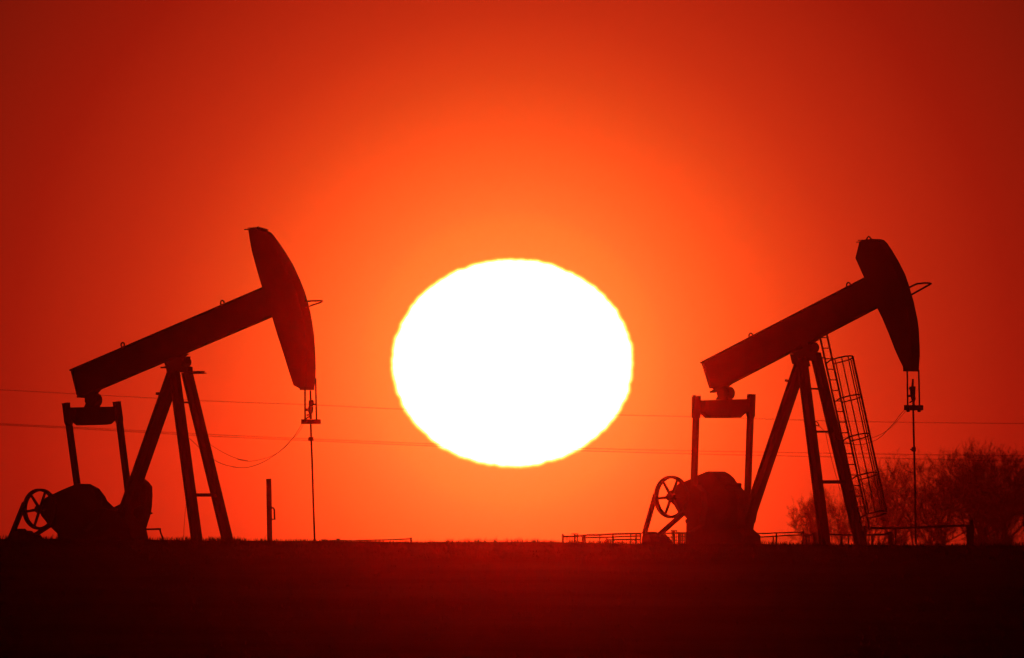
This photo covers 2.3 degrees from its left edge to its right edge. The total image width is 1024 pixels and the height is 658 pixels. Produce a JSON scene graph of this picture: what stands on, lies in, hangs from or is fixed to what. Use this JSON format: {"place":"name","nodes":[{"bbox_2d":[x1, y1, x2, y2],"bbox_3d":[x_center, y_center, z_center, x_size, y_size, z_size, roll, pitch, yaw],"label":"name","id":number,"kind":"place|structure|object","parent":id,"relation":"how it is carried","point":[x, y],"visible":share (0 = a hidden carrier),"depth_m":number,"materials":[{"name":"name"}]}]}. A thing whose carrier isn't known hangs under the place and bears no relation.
{"place":"outdoors","nodes":[
{"label":"outdoors","id":0,"kind":"place"},
{"bbox_2d":[9,425,996,460],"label":"power line","id":1,"kind":"object","parent":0,"point":[511,448],"visible":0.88,"depth_m":1149.99,"materials":[{"name":"black metal"}]},
{"bbox_2d":[0,533,1023,657],"bbox_3d":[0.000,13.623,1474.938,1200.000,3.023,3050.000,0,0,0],"label":"ground","id":2,"kind":"structure","parent":0,"point":[189,634],"depth_m":519.36,"materials":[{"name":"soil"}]},
{"bbox_2d":[146,528,162,537],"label":"pipe rail","id":3,"kind":"object","parent":2,"relation":"on","point":[159,529],"visible":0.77,"depth_m":606.97,"materials":[{"name":"metal"}]},
{"bbox_2d":[8,226,322,540],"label":"pumpjack","id":4,"kind":"object","parent":2,"relation":"on","point":[77,509],"visible":0.92,"depth_m":600.20,"materials":[{"name":"paint"}]},
{"bbox_2d":[266,479,275,540],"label":"post","id":5,"kind":"object","parent":2,"relation":"on","point":[269,506],"visible":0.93,"depth_m":595.94,"materials":[{"name":"brown wood"}]},
{"bbox_2d":[322,537,411,541],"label":"pipe fence","id":6,"kind":"object","parent":2,"relation":"on","point":[410,538],"visible":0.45,"depth_m":624.97,"materials":[{"name":"metal"}]},
{"bbox_2d":[562,533,641,543],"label":"fence","id":7,"kind":"object","parent":2,"relation":"on","point":[584,537],"visible":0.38,"depth_m":639.96,"materials":[{"name":"metal"}]},
{"bbox_2d":[664,530,685,543],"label":"slatted gate","id":8,"kind":"structure","parent":2,"relation":"on","point":[680,536],"depth_m":644.96,"materials":[{"name":"metal"}]},
{"bbox_2d":[642,236,931,544],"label":"pumpjack","id":9,"kind":"object","parent":2,"relation":"on","point":[712,507],"visible":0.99,"depth_m":600.22,"materials":[{"name":"paint"}]},
{"bbox_2d":[758,531,851,544],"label":"rail fence","id":10,"kind":"object","parent":2,"relation":"on","point":[815,537],"visible":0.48,"depth_m":641.96,"materials":[{"name":"metal"}]},
{"bbox_2d":[784,495,843,544],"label":"bare shrub","id":11,"kind":"object","parent":2,"relation":"on","point":[811,524],"visible":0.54,"depth_m":1470.08,"materials":[{"name":"brown plant"}]},
{"bbox_2d":[802,485,861,544],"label":"bare shrub","id":12,"kind":"object","parent":2,"relation":"on","point":[838,528],"visible":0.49,"depth_m":1490.07,"materials":[{"name":"brown plant"}]},
{"bbox_2d":[828,470,897,544],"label":"bare shrub","id":13,"kind":"object","parent":2,"relation":"on","point":[862,513],"visible":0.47,"depth_m":1479.73,"materials":[{"name":"brown plant"}]},
{"bbox_2d":[867,532,892,544],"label":"rail fence","id":14,"kind":"object","parent":2,"relation":"on","point":[890,537],"visible":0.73,"depth_m":621.93,"materials":[{"name":"metal"}]},
{"bbox_2d":[877,509,914,544],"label":"bare shrub","id":15,"kind":"object","parent":2,"relation":"on","point":[900,539],"visible":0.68,"depth_m":1469.81,"materials":[{"name":"brown plant"}]},
{"bbox_2d":[857,460,950,544],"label":"bare tree","id":16,"kind":"object","parent":2,"relation":"on","point":[893,522],"visible":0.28,"depth_m":1520.13,"materials":[{"name":"brown plant"}]},
{"bbox_2d":[854,447,954,544],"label":"bare tree","id":17,"kind":"object","parent":2,"relation":"on","point":[901,500],"visible":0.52,"depth_m":1500.51,"materials":[{"name":"brown plant"}]},
{"bbox_2d":[866,455,966,544],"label":"bare tree","id":18,"kind":"object","parent":2,"relation":"on","point":[911,539],"visible":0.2,"depth_m":1529.28,"materials":[{"name":"brown plant"}]},
{"bbox_2d":[863,520,973,544],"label":"pipe barrier","id":19,"kind":"object","parent":2,"relation":"on","point":[970,533],"visible":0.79,"depth_m":611.96,"materials":[{"name":"metal"}]},
{"bbox_2d":[872,443,991,544],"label":"bare tree","id":20,"kind":"object","parent":2,"relation":"on","point":[945,509],"visible":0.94,"depth_m":1478.79,"materials":[{"name":"brown plant"}]},
{"bbox_2d":[909,511,957,544],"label":"bare shrub","id":21,"kind":"object","parent":2,"relation":"on","point":[939,537],"visible":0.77,"depth_m":1469.79,"materials":[{"name":"brown plant"}]},
{"bbox_2d":[858,442,1017,544],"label":"bare tree","id":22,"kind":"object","parent":2,"relation":"on","point":[925,537],"visible":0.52,"depth_m":1501.60,"materials":[{"name":"brown plant"}]},
{"bbox_2d":[917,434,1023,544],"bbox_3d":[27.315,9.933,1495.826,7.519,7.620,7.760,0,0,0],"label":"bare tree","id":23,"kind":"object","parent":2,"relation":"on","point":[986,478],"visible":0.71,"depth_m":1494.08,"materials":[{"name":"brown plant"}]},
{"bbox_2d":[928,445,1023,544],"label":"bare tree","id":24,"kind":"object","parent":2,"relation":"on","point":[983,509],"visible":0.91,"depth_m":1489.02,"materials":[{"name":"brown plant"}]},
{"bbox_2d":[961,508,1005,544],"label":"bare shrub","id":25,"kind":"object","parent":2,"relation":"on","point":[985,534],"visible":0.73,"depth_m":1469.53,"materials":[{"name":"brown plant"}]},
{"bbox_2d":[953,438,1023,544],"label":"bare tree","id":26,"kind":"object","parent":2,"relation":"on","point":[1014,461],"visible":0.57,"depth_m":1504.53,"materials":[{"name":"brown plant"}]},
{"bbox_2d":[982,503,1023,545],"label":"bare shrub","id":27,"kind":"object","parent":2,"relation":"on","point":[1007,520],"visible":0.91,"depth_m":1474.69,"materials":[{"name":"brown plant"}]},
{"bbox_2d":[995,463,1023,544],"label":"bare tree","id":28,"kind":"object","parent":2,"relation":"on","point":[1019,508],"visible":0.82,"depth_m":1501.00,"materials":[{"name":"brown plant"}]},
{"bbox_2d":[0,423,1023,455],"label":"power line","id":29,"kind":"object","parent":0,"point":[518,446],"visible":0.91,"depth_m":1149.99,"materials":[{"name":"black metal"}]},
{"bbox_2d":[0,0,1023,544],"label":"sky","id":30,"kind":"structure","parent":0,"point":[717,170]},
{"bbox_2d":[390,257,634,468],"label":"setting sun","id":31,"kind":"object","parent":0,"point":[536,341],"visible":0.98,"depth_m":29897.57,"materials":[{"name":"white"}]},
{"bbox_2d":[10,390,1023,423],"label":"power line","id":32,"kind":"object","parent":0,"point":[517,412],"visible":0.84,"depth_m":1150.00,"materials":[{"name":"black metal"}]}
]}

